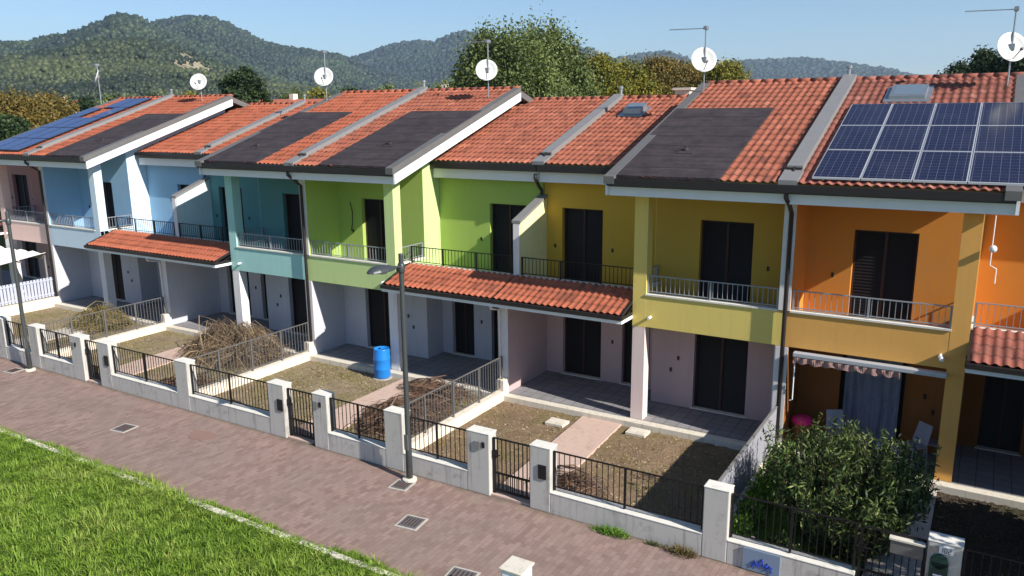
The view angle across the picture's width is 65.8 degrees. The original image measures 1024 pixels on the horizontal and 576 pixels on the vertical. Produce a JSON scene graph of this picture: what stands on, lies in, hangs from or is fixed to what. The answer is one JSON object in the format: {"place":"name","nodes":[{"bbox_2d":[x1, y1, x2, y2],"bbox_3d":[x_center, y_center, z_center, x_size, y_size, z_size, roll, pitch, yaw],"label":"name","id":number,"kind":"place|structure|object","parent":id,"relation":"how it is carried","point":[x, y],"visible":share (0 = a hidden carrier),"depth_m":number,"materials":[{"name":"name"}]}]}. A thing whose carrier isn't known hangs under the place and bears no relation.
{"place":"outdoors","nodes":[
{"label":"outdoors","id":0,"kind":"place"},
{"bbox_2d":[14,327,87,345],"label":"garden path","id":1,"kind":"structure","parent":0,"point":[52,334],"depth_m":29.57,"materials":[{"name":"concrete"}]},
{"bbox_2d":[9,307,145,350],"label":"garden soil","id":2,"kind":"structure","parent":0,"point":[59,314],"depth_m":31.45,"materials":[{"name":"brown soil"}]},
{"bbox_2d":[62,301,140,333],"bbox_3d":[-15.839,0.993,30.745,3.095,0.957,2.701,3,13,15],"label":"brush pile","id":3,"kind":"object","parent":2,"relation":"on","point":[110,312],"visible":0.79,"depth_m":30.38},
{"bbox_2d":[87,344,188,385],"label":"garden path","id":4,"kind":"structure","parent":0,"point":[169,354],"depth_m":25.99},
{"bbox_2d":[51,52,274,104],"bbox_3d":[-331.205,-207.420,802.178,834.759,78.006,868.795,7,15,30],"label":"wooded hill","id":5,"kind":"structure","parent":0,"point":[198,65],"depth_m":732.70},
{"bbox_2d":[0,37,338,99],"bbox_3d":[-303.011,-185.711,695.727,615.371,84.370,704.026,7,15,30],"label":"hill woods","id":6,"kind":"object","parent":5,"relation":"on","point":[122,67],"visible":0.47,"depth_m":631.65,"materials":[{"name":"plant"}]},
{"bbox_2d":[67,330,289,385],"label":"garden soil","id":7,"kind":"structure","parent":0,"point":[168,341],"depth_m":27.46,"materials":[{"name":"brown soil"}]},
{"bbox_2d":[43,297,170,356],"bbox_3d":[-14.373,1.395,28.102,0.240,1.272,4.935,7,15,30],"label":"garden divider","id":8,"kind":"object","parent":7,"relation":"on","point":[142,331],"visible":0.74,"depth_m":28.62,"materials":[{"name":"metal"}]},
{"bbox_2d":[161,373,216,387],"bbox_3d":[-9.805,2.800,23.809,2.320,0.370,1.740,7,15,30],"label":"brush pile","id":9,"kind":"object","parent":7,"relation":"on","point":[174,381],"visible":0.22,"depth_m":23.86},
{"bbox_2d":[173,315,300,371],"bbox_3d":[-9.312,1.610,26.698,3.905,1.392,4.810,-9,15,-33],"label":"brush pile","id":10,"kind":"object","parent":7,"relation":"on","point":[209,339],"visible":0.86,"depth_m":26.34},
{"bbox_2d":[12,311,738,520],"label":"dry grass","id":11,"kind":"structure","parent":7,"relation":"on","point":[136,342],"depth_m":22.71,"materials":[{"name":"brown plant"}]},
{"bbox_2d":[0,425,423,575],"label":"lawn","id":12,"kind":"structure","parent":0,"point":[126,551],"depth_m":15.26,"materials":[{"name":"plant"}]},
{"bbox_2d":[185,22,372,87],"bbox_3d":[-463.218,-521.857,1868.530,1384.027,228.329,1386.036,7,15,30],"label":"wooded hill","id":13,"kind":"structure","parent":0,"point":[283,73],"depth_m":1523.75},
{"bbox_2d":[150,14,434,90],"bbox_3d":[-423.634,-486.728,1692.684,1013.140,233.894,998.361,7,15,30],"label":"hill woods","id":14,"kind":"object","parent":13,"relation":"on","point":[293,63],"visible":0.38,"depth_m":1620.14,"materials":[{"name":"plant"}]},
{"bbox_2d":[214,361,481,440],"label":"garden soil","id":15,"kind":"structure","parent":0,"point":[342,391],"depth_m":23.70,"materials":[{"name":"brown soil"}]},
{"bbox_2d":[190,322,314,396],"bbox_3d":[-7.932,2.189,24.282,0.240,1.272,4.935,7,15,30],"label":"garden divider","id":16,"kind":"object","parent":15,"relation":"on","point":[282,364],"visible":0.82,"depth_m":24.48,"materials":[{"name":"metal"}]},
{"bbox_2d":[373,346,391,380],"bbox_3d":[-3.997,2.305,24.338,0.600,0.950,0.600,7,15,30],"label":"barrel","id":17,"kind":"object","parent":15,"relation":"on","point":[382,363],"visible":1,"depth_m":24.16,"materials":[{"name":"blue plastic"}]},
{"bbox_2d":[344,393,459,438],"bbox_3d":[-2.869,3.206,21.051,2.858,0.623,3.652,7,15,30],"label":"brush pile","id":18,"kind":"object","parent":15,"relation":"on","point":[396,402],"visible":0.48,"depth_m":20.99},
{"bbox_2d":[396,374,477,402],"bbox_3d":[-2.178,2.873,23.099,2.903,0.360,2.079,7,15,30],"label":"brush pile","id":19,"kind":"object","parent":15,"relation":"on","point":[422,386],"visible":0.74,"depth_m":22.93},
{"bbox_2d":[400,356,507,449],"bbox_3d":[-1.483,2.985,20.458,0.240,1.272,4.935,7,15,30],"label":"garden divider","id":20,"kind":"object","parent":15,"relation":"on","point":[466,414],"visible":0.73,"depth_m":20.66,"materials":[{"name":"concrete"}]},
{"bbox_2d":[288,379,415,445],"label":"garden path","id":21,"kind":"structure","parent":0,"point":[387,392],"depth_m":22.01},
{"bbox_2d":[0,357,767,575],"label":"street paving","id":22,"kind":"structure","parent":0,"point":[320,496],"depth_m":17.04,"materials":[{"name":"brick"}]},
{"bbox_2d":[0,211,35,371],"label":"street lamp","id":23,"kind":"object","parent":22,"relation":"on","point":[26,347],"visible":1,"depth_m":24.90,"materials":[{"name":"metal"}]},
{"bbox_2d":[0,315,48,368],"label":"front fence","id":24,"kind":"object","parent":22,"relation":"on","point":[11,349],"visible":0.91,"depth_m":26.16,"materials":[{"name":"concrete"}]},
{"bbox_2d":[39,328,197,410],"bbox_3d":[-11.961,2.299,23.657,7.426,1.405,0.336,7,15,30],"label":"front fence","id":25,"kind":"object","parent":22,"relation":"on","point":[79,365],"visible":1,"depth_m":23.46,"materials":[{"name":"concrete"}]},
{"bbox_2d":[110,423,138,432],"bbox_3d":[-10.126,3.651,20.670,0.500,0.029,0.500,5,14,24],"label":"manhole cover","id":26,"kind":"object","parent":22,"relation":"on","point":[124,428],"visible":1,"depth_m":20.63,"materials":[{"name":"concrete"}]},
{"bbox_2d":[188,431,216,440],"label":"paving repair","id":27,"kind":"structure","parent":22,"relation":"on","point":[201,435],"depth_m":20.14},
{"bbox_2d":[189,364,404,471],"bbox_3d":[-5.589,3.084,19.878,7.486,1.405,0.336,7,15,30],"label":"front fence","id":28,"kind":"object","parent":22,"relation":"on","point":[278,419],"visible":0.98,"depth_m":19.48,"materials":[{"name":"concrete"}]},
{"bbox_2d":[367,253,416,482],"bbox_3d":[-2.521,1.863,16.699,0.400,5.120,1.180,7,15,30],"label":"street lamp","id":29,"kind":"object","parent":22,"relation":"on","point":[409,477],"visible":1,"depth_m":16.95,"materials":[{"name":"metal"}]},
{"bbox_2d":[387,479,415,491],"bbox_3d":[-2.417,4.319,17.366,0.450,0.029,0.450,5,14,24],"label":"manhole cover","id":30,"kind":"object","parent":22,"relation":"on","point":[400,484],"visible":1,"depth_m":17.33,"materials":[{"name":"metal"}]},
{"bbox_2d":[394,514,428,530],"bbox_3d":[-2.006,4.668,15.787,0.500,0.029,0.500,5,14,24],"label":"manhole cover","id":31,"kind":"object","parent":22,"relation":"on","point":[411,522],"visible":1,"depth_m":15.76,"materials":[{"name":"metal"}]},
{"bbox_2d":[444,566,480,575],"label":"manhole cover","id":32,"kind":"object","parent":22,"relation":"on","point":[456,571],"visible":1,"depth_m":14.04,"materials":[{"name":"metal"}]},
{"bbox_2d":[499,555,533,575],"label":"utility cabinet","id":33,"kind":"object","parent":22,"relation":"on","point":[512,565],"visible":1,"depth_m":12.46,"materials":[{"name":"white paint"}]},
{"bbox_2d":[403,416,734,562],"bbox_3d":[0.767,3.868,16.109,7.386,1.405,0.336,7,15,30],"label":"front fence","id":34,"kind":"object","parent":22,"relation":"on","point":[479,472],"visible":0.97,"depth_m":15.84,"materials":[{"name":"concrete"}]},
{"bbox_2d":[590,523,632,539],"bbox_3d":[1.917,4.684,15.275,0.944,0.262,0.335,7,15,30],"label":"weed tuft","id":35,"kind":"object","parent":22,"relation":"on","point":[611,530],"visible":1,"depth_m":15.24,"materials":[{"name":"green plant"}]},
{"bbox_2d":[663,542,700,558],"bbox_3d":[3.120,4.837,14.544,0.779,0.283,0.372,7,15,30],"label":"weed tuft","id":36,"kind":"object","parent":22,"relation":"on","point":[678,549],"visible":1,"depth_m":14.54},
{"bbox_2d":[726,493,1023,575],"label":"front fence","id":37,"kind":"object","parent":22,"relation":"on","point":[944,554],"visible":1,"depth_m":13.31,"materials":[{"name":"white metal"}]},
{"bbox_2d":[0,234,862,565],"bbox_3d":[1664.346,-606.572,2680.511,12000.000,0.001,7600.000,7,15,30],"label":"ground","id":38,"kind":"structure","parent":0,"point":[2,244],"depth_m":50.36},
{"bbox_2d":[0,112,32,215],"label":"tree","id":39,"kind":"object","parent":38,"relation":"on","point":[11,125],"visible":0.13,"depth_m":43.48,"materials":[{"name":"green plant"}]},
{"bbox_2d":[0,83,69,128],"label":"tree","id":40,"kind":"object","parent":38,"relation":"on","point":[35,113],"visible":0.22,"depth_m":49.47,"materials":[{"name":"green plant"}]},
{"bbox_2d":[29,89,80,118],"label":"tree","id":41,"kind":"object","parent":38,"relation":"on","point":[68,109],"visible":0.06,"depth_m":57.80,"materials":[{"name":"green plant"}]},
{"bbox_2d":[61,95,94,113],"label":"tree","id":42,"kind":"object","parent":38,"relation":"on","point":[83,104],"visible":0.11,"depth_m":79.76,"materials":[{"name":"green plant"}]},
{"bbox_2d":[0,428,399,575],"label":"kerb","id":43,"kind":"structure","parent":38,"relation":"on","point":[338,556],"depth_m":15.79,"materials":[{"name":"concrete"}]},
{"bbox_2d":[209,64,275,102],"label":"tree","id":44,"kind":"object","parent":38,"relation":"on","point":[247,80],"visible":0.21,"depth_m":54.41,"materials":[{"name":"green plant"}]},
{"bbox_2d":[259,94,323,102],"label":"distant house","id":45,"kind":"structure","parent":38,"relation":"on","point":[293,97],"depth_m":79.52,"materials":[{"name":"tile"}]},
{"bbox_2d":[275,87,308,98],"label":"tree","id":46,"kind":"object","parent":38,"relation":"on","point":[295,91],"visible":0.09,"depth_m":84.77,"materials":[{"name":"green plant"}]},
{"bbox_2d":[304,86,330,98],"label":"tree","id":47,"kind":"object","parent":38,"relation":"on","point":[318,93],"visible":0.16,"depth_m":119.59,"materials":[{"name":"green plant"}]},
{"bbox_2d":[440,15,536,94],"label":"tree","id":48,"kind":"object","parent":38,"relation":"on","point":[467,77],"visible":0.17,"depth_m":56.99,"materials":[{"name":"green plant"}]},
{"bbox_2d":[474,14,581,96],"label":"tree","id":49,"kind":"object","parent":38,"relation":"on","point":[542,71],"visible":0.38,"depth_m":54.76,"materials":[{"name":"green plant"}]},
{"bbox_2d":[507,1,611,96],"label":"tree","id":50,"kind":"object","parent":38,"relation":"on","point":[572,57],"visible":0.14,"depth_m":59.92,"materials":[{"name":"green plant"}]},
{"bbox_2d":[581,49,640,95],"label":"tree","id":51,"kind":"object","parent":38,"relation":"on","point":[609,71],"visible":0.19,"depth_m":62.82,"materials":[{"name":"green plant"}]},
{"bbox_2d":[601,52,673,95],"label":"tree","id":52,"kind":"object","parent":38,"relation":"on","point":[633,72],"visible":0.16,"depth_m":65.25,"materials":[{"name":"green plant"}]},
{"bbox_2d":[631,49,695,94],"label":"tree","id":53,"kind":"object","parent":38,"relation":"on","point":[661,66],"visible":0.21,"depth_m":66.73,"materials":[{"name":"green plant"}]},
{"bbox_2d":[660,53,708,90],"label":"tree","id":54,"kind":"object","parent":38,"relation":"on","point":[692,70],"visible":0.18,"depth_m":68.72,"materials":[{"name":"green plant"}]},
{"bbox_2d":[688,53,753,87],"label":"tree","id":55,"kind":"object","parent":38,"relation":"on","point":[726,70],"visible":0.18,"depth_m":65.25,"materials":[{"name":"green plant"}]},
{"bbox_2d":[936,57,970,73],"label":"tree","id":56,"kind":"object","parent":38,"relation":"on","point":[955,69],"visible":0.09,"depth_m":65.80,"materials":[{"name":"green plant"}]},
{"bbox_2d":[958,44,1002,73],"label":"tree","id":57,"kind":"object","parent":38,"relation":"on","point":[981,62],"visible":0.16,"depth_m":59.45,"materials":[{"name":"green plant"}]},
{"bbox_2d":[987,54,1023,72],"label":"tree","id":58,"kind":"object","parent":38,"relation":"on","point":[1017,66],"visible":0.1,"depth_m":57.83,"materials":[{"name":"green plant"}]},
{"bbox_2d":[372,35,586,84],"bbox_3d":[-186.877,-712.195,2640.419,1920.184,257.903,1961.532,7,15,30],"label":"wooded hill","id":59,"kind":"structure","parent":0,"point":[423,57],"depth_m":2373.93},
{"bbox_2d":[351,30,640,84],"bbox_3d":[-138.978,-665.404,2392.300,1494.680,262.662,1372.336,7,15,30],"label":"hill woods","id":60,"kind":"object","parent":59,"relation":"on","point":[399,62],"visible":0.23,"depth_m":2401.03,"materials":[{"name":"plant"}]},
{"bbox_2d":[0,270,1023,497],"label":"patio","id":61,"kind":"structure","parent":0,"point":[992,471],"depth_m":22.30,"materials":[{"name":"concrete"}]},
{"bbox_2d":[0,64,162,292],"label":"terraced house","id":62,"kind":"structure","parent":61,"relation":"on","point":[20,199],"depth_m":35.94,"materials":[{"name":"pink paint"}]},
{"bbox_2d":[15,174,31,216],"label":"shutter door","id":63,"kind":"structure","parent":62,"relation":"in","point":[21,180],"depth_m":38.53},
{"bbox_2d":[25,241,40,278],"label":"shutter door","id":64,"kind":"structure","parent":62,"relation":"in","point":[33,263],"depth_m":39.23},
{"bbox_2d":[23,74,305,324],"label":"terraced house","id":65,"kind":"structure","parent":61,"relation":"on","point":[122,193],"depth_m":32.72,"materials":[{"name":"blue paint"}]},
{"bbox_2d":[103,182,116,228],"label":"shutter door","id":66,"kind":"structure","parent":65,"relation":"in","point":[107,187],"depth_m":33.56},
{"bbox_2d":[111,254,125,301],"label":"shutter door","id":67,"kind":"structure","parent":65,"relation":"in","point":[116,260],"depth_m":34.25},
{"bbox_2d":[144,50,415,335],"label":"terraced house","id":68,"kind":"structure","parent":61,"relation":"on","point":[252,252],"depth_m":28.32,"materials":[{"name":"teal paint"}]},
{"bbox_2d":[222,187,244,241],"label":"shutter door","id":69,"kind":"structure","parent":68,"relation":"in","point":[223,188],"depth_m":31.02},
{"bbox_2d":[229,264,251,316],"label":"shutter door","id":70,"kind":"structure","parent":68,"relation":"in","point":[231,273],"depth_m":31.64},
{"bbox_2d":[286,194,302,252],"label":"shutter door","id":71,"kind":"structure","parent":68,"relation":"in","point":[292,200],"depth_m":28.02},
{"bbox_2d":[291,278,307,335],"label":"shutter door","id":72,"kind":"structure","parent":68,"relation":"in","point":[298,285],"depth_m":28.70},
{"bbox_2d":[284,40,623,392],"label":"terraced house","id":73,"kind":"structure","parent":61,"relation":"on","point":[441,190],"depth_m":25.14,"materials":[{"name":"green paint"}]},
{"bbox_2d":[364,199,385,261],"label":"shutter door","id":74,"kind":"structure","parent":73,"relation":"in","point":[374,208],"depth_m":26.13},
{"bbox_2d":[367,289,390,351],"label":"shutter door","id":75,"kind":"structure","parent":73,"relation":"in","point":[378,299],"depth_m":26.80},
{"bbox_2d":[452,302,475,357],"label":"entrance door","id":76,"kind":"structure","parent":73,"relation":"in","point":[464,312],"depth_m":26.07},
{"bbox_2d":[491,307,498,361],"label":"shutter door","id":77,"kind":"structure","parent":73,"relation":"in","point":[496,355],"depth_m":25.45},
{"bbox_2d":[492,203,525,272],"bbox_3d":[-0.033,-1.492,24.476,1.300,2.230,0.070,7,15,30],"label":"shutter door","id":78,"kind":"structure","parent":73,"relation":"in","point":[503,215],"depth_m":24.58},
{"bbox_2d":[2,291,1023,509],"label":"patio edge","id":79,"kind":"object","parent":61,"relation":"on","point":[981,495],"visible":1,"depth_m":20.70,"materials":[{"name":"concrete"}]},
{"bbox_2d":[490,26,841,420],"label":"terraced house","id":80,"kind":"structure","parent":61,"relation":"on","point":[665,227],"depth_m":20.70,"materials":[{"name":"tile"},{"name":"metal"},{"name":"yellow and pink plaster"}]},
{"bbox_2d":[561,317,600,380],"bbox_3d":[2.130,1.555,23.730,1.340,2.271,0.240,7,15,30],"label":"shutter door","id":81,"kind":"structure","parent":80,"relation":"in","point":[582,337],"depth_m":23.87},
{"bbox_2d":[564,208,602,282],"bbox_3d":[2.131,-1.225,23.193,1.300,2.230,0.070,7,15,30],"label":"shutter door","id":82,"kind":"structure","parent":80,"relation":"in","point":[583,227],"depth_m":23.20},
{"bbox_2d":[619,319,649,388],"bbox_3d":[3.606,1.771,22.862,0.930,2.201,0.240,7,15,30],"label":"entrance door","id":83,"kind":"structure","parent":80,"relation":"in","point":[628,327],"depth_m":23.11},
{"bbox_2d":[690,334,748,418],"bbox_3d":[5.479,2.185,20.774,1.480,2.271,0.240,7,15,30],"label":"shutter door","id":84,"kind":"structure","parent":80,"relation":"in","point":[721,363],"depth_m":20.88,"materials":[{"name":"metal"}]},
{"bbox_2d":[699,220,753,303],"bbox_3d":[5.493,-0.604,20.227,1.350,2.250,0.070,7,15,30],"label":"shutter door","id":85,"kind":"structure","parent":80,"relation":"in","point":[727,247],"depth_m":20.21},
{"bbox_2d":[791,414,812,441],"bbox_3d":[6.984,3.384,19.106,0.492,0.630,0.500,7,15,30],"label":"pink basket stand","id":86,"kind":"object","parent":61,"relation":"on","point":[806,419],"visible":0.66,"depth_m":18.96,"materials":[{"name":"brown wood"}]},
{"bbox_2d":[823,409,843,444],"bbox_3d":[7.617,3.370,18.528,0.478,0.901,0.584,0,13,3],"label":"garden chair","id":87,"kind":"object","parent":61,"relation":"on","point":[832,413],"visible":0.36,"depth_m":18.68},
{"bbox_2d":[770,6,1023,482],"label":"terraced house","id":88,"kind":"structure","parent":61,"relation":"on","point":[903,235],"depth_m":17.80,"materials":[{"name":"orange paint"}]},
{"bbox_2d":[837,355,906,445],"bbox_3d":[8.592,2.569,18.928,1.480,2.271,0.240,7,15,30],"label":"shutter door","id":89,"kind":"structure","parent":88,"relation":"in","point":[844,356],"depth_m":18.80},
{"bbox_2d":[843,355,902,444],"bbox_3d":[8.467,2.560,18.655,1.300,2.348,0.060,7,15,30],"label":"patio curtain","id":90,"kind":"object","parent":88,"relation":"hanging from","point":[870,402],"visible":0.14,"depth_m":18.67,"materials":[{"name":"fabric"}]},
{"bbox_2d":[848,230,919,321],"bbox_3d":[8.615,-0.219,18.376,1.350,2.250,0.070,7,15,30],"label":"shutter door","id":91,"kind":"structure","parent":88,"relation":"in","point":[884,263],"depth_m":18.34,"materials":[{"name":"wood"}]},
{"bbox_2d":[974,376,1023,455],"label":"entrance door","id":92,"kind":"structure","parent":88,"relation":"in","point":[1002,410],"depth_m":18.39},
{"bbox_2d":[896,421,932,465],"bbox_3d":[9.070,3.512,17.830,0.585,0.901,0.478,-5,13,-18],"label":"garden chair","id":93,"kind":"object","parent":61,"relation":"on","point":[923,432],"visible":0.84,"depth_m":17.80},
{"bbox_2d":[0,0,1023,74],"label":"sky","id":94,"kind":"structure","parent":0,"point":[919,37],"materials":[{"name":"blue"}]},
{"bbox_2d":[490,416,620,506],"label":"garden path","id":95,"kind":"structure","parent":0,"point":[584,437],"depth_m":19.32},
{"bbox_2d":[419,401,739,523],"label":"garden soil","id":96,"kind":"structure","parent":0,"point":[515,428],"depth_m":18.76,"materials":[{"name":"soil"}]},
{"bbox_2d":[13,309,735,521],"bbox_3d":[-7.967,2.824,24.275,29.797,0.029,4.604,7,15,30],"label":"garden rubble","id":97,"kind":"object","parent":96,"relation":"on","point":[500,432],"visible":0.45,"depth_m":19.54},
{"bbox_2d":[545,417,568,427],"bbox_3d":[1.181,3.516,20.703,0.520,0.080,0.400,7,15,30],"label":"concrete lid","id":98,"kind":"object","parent":96,"relation":"on","point":[556,422],"visible":1,"depth_m":20.62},
{"bbox_2d":[529,464,616,497],"bbox_3d":[1.174,4.099,17.206,2.086,0.463,1.630,10,16,40],"label":"brush pile","id":99,"kind":"object","parent":96,"relation":"on","point":[577,483],"visible":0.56,"depth_m":17.11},
{"bbox_2d":[625,426,649,437],"bbox_3d":[3.184,3.648,20.028,0.520,0.080,0.400,7,15,30],"label":"concrete lid","id":100,"kind":"object","parent":96,"relation":"on","point":[637,432],"visible":1,"depth_m":19.96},
{"bbox_2d":[718,405,778,517],"bbox_3d":[4.958,3.800,16.643,0.240,1.230,4.935,7,15,30],"label":"garden divider","id":101,"kind":"object","parent":96,"relation":"on","point":[741,469],"visible":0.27,"depth_m":16.63,"materials":[{"name":"white concrete"}]},
{"bbox_2d":[636,54,888,78],"bbox_3d":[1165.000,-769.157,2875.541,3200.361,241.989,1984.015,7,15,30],"label":"wooded hill","id":102,"kind":"structure","parent":0,"point":[776,77],"depth_m":2891.45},
{"bbox_2d":[616,50,917,79],"bbox_3d":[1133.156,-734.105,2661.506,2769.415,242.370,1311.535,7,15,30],"label":"hill woods","id":103,"kind":"object","parent":102,"relation":"on","point":[799,70],"visible":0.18,"depth_m":2941.10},
{"bbox_2d":[735,467,870,572],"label":"garden soil","id":104,"kind":"structure","parent":0,"point":[777,518],"depth_m":15.36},
{"bbox_2d":[733,513,756,537],"bbox_3d":[4.292,4.505,14.960,0.717,0.656,1.006,7,15,30],"label":"garden shrub","id":105,"kind":"object","parent":104,"relation":"on","point":[741,527],"visible":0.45,"depth_m":14.92,"materials":[{"name":"green plant"}]},
{"bbox_2d":[734,489,767,531],"bbox_3d":[4.696,4.273,15.644,0.806,0.793,1.034,7,15,30],"label":"garden shrub","id":106,"kind":"object","parent":104,"relation":"on","point":[749,509],"visible":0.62,"depth_m":15.56,"materials":[{"name":"green plant"}]},
{"bbox_2d":[746,472,778,510],"bbox_3d":[5.124,4.158,16.296,0.719,0.716,1.037,7,15,30],"label":"garden shrub","id":107,"kind":"object","parent":104,"relation":"on","point":[764,491],"visible":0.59,"depth_m":16.27,"materials":[{"name":"green plant"}]},
{"bbox_2d":[753,454,783,494],"bbox_3d":[5.545,3.908,16.929,0.820,0.934,0.960,7,15,30],"label":"garden shrub","id":108,"kind":"object","parent":104,"relation":"on","point":[761,471],"visible":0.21,"depth_m":16.94,"materials":[{"name":"green plant"}]},
{"bbox_2d":[766,530,799,551],"bbox_3d":[4.875,4.646,14.220,0.901,0.694,0.595,7,15,30],"label":"flowering plant","id":109,"kind":"object","parent":104,"relation":"on","point":[782,540],"visible":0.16,"depth_m":14.19,"materials":[{"name":"green plant"}]},
{"bbox_2d":[760,411,942,565],"bbox_3d":[6.101,3.674,14.635,3.219,2.648,3.452,7,15,30],"label":"oleander bush","id":110,"kind":"object","parent":104,"relation":"on","point":[838,485],"visible":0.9,"depth_m":14.14,"materials":[{"name":"green plant"}]},
{"bbox_2d":[862,488,936,575],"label":"garden path","id":111,"kind":"structure","parent":0,"point":[921,533],"depth_m":14.25,"materials":[{"name":"concrete"}]},
{"bbox_2d":[859,491,1023,575],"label":"garden soil","id":112,"kind":"structure","parent":0,"point":[989,528],"depth_m":15.33,"materials":[{"name":"soil"}]},
{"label":"garden soil","id":113,"kind":"structure","parent":0,"visible":0},
{"bbox_2d":[0,246,50,306],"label":"pergola","id":114,"kind":"object","parent":113,"relation":"on","point":[5,255],"visible":0.78,"depth_m":33.84,"materials":[{"name":"white fabric"}]},
{"bbox_2d":[0,277,59,315],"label":"garden divider","id":115,"kind":"object","parent":113,"relation":"on","point":[32,305],"visible":0.9,"depth_m":32.97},
{"bbox_3d":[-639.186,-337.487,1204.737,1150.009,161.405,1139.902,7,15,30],"label":"wooded hill","id":116,"kind":"structure","parent":0,"visible":0},
{"bbox_2d":[0,11,298,83],"bbox_3d":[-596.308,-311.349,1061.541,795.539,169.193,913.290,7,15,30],"label":"hill woods","id":117,"kind":"object","parent":116,"relation":"on","point":[137,26],"visible":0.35,"depth_m":1135.25,"materials":[{"name":"plant"}]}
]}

